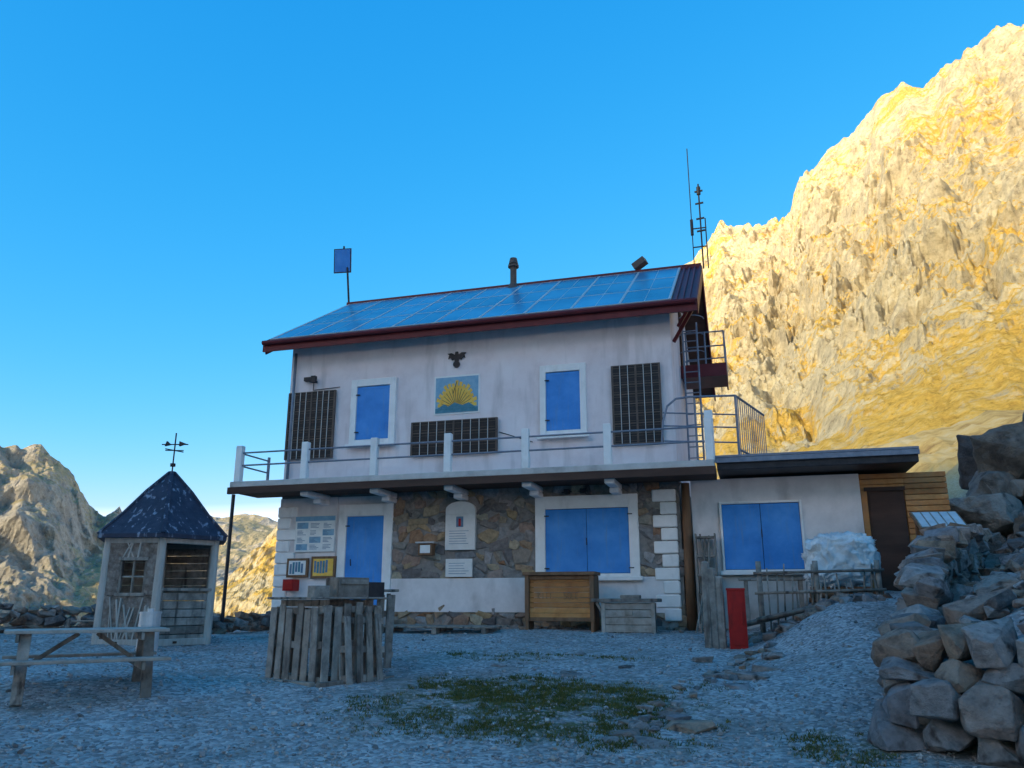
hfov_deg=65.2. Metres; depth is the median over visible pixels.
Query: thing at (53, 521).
mountain
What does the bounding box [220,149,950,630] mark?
mountain hut
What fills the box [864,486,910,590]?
annex door
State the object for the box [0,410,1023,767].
ground
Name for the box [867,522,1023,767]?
dry stone wall
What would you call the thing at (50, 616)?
dry stone wall
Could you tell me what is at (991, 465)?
boulders
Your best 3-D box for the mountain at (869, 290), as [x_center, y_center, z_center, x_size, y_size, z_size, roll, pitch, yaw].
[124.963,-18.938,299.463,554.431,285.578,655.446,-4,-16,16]
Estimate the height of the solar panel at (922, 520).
1.558 m
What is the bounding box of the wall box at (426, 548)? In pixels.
[415,541,437,555]
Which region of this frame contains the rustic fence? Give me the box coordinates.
[747,560,886,632]
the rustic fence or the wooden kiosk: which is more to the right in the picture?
the rustic fence
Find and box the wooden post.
[701,561,726,648]
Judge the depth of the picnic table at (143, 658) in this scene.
9.50 m
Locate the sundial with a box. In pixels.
[434,374,479,415]
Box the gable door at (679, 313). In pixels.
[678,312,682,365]
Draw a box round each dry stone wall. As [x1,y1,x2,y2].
[0,603,270,633]
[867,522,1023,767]
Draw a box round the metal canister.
[135,608,161,655]
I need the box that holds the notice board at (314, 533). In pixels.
[286,516,336,578]
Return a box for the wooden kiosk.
[91,433,227,645]
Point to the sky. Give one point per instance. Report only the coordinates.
(181, 181)
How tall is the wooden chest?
0.780 m
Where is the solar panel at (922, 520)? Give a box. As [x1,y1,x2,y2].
[909,511,965,535]
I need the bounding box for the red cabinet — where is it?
[726,588,748,648]
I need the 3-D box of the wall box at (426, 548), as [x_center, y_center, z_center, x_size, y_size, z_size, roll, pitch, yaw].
[-2.073,3.978,19.338,0.480,0.320,0.250,-4,-16,16]
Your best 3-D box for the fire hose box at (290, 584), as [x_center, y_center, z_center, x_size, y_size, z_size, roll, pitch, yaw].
[-5.550,5.043,20.059,0.300,0.280,0.320,-4,-16,16]
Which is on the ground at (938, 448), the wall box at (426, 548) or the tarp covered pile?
the tarp covered pile
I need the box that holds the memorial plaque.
[445,501,476,576]
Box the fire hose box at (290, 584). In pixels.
[282,579,298,590]
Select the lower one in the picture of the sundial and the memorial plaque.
the memorial plaque
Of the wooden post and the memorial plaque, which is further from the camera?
the memorial plaque
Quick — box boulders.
[949,410,1023,567]
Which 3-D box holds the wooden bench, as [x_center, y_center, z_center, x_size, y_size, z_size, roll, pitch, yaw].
[5.262,4.388,16.096,1.300,0.920,0.380,-4,-16,16]
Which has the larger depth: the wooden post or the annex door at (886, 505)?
the annex door at (886, 505)
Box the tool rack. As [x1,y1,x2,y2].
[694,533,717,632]
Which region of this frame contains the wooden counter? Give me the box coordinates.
[522,571,599,631]
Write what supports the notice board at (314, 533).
attached to the mountain hut
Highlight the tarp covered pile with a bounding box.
[802,531,883,602]
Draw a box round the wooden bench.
[738,578,804,620]
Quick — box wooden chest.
[591,595,661,632]
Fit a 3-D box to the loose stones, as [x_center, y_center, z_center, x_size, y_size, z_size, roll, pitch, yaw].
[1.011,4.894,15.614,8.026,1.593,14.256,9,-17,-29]
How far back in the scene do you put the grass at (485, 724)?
9.23 m
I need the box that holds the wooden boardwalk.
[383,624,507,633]
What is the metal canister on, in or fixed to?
on the ground at (938, 448)
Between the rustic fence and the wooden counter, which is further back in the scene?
the wooden counter
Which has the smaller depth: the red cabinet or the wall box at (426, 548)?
the red cabinet
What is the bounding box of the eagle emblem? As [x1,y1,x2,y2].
[448,351,465,367]
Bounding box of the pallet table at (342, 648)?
[260,577,398,687]
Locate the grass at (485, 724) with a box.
[313,649,900,767]
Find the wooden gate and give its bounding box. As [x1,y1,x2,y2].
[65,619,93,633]
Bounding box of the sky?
[0,0,1023,519]
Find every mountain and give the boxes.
[0,445,170,628]
[171,514,277,582]
[213,24,1023,617]
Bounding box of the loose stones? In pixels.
[266,592,891,747]
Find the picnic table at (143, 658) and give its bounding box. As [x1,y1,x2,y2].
[0,627,170,706]
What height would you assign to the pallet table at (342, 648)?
1.469 m
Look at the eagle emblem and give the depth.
20.52 m
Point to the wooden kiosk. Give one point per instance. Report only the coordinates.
(154, 528)

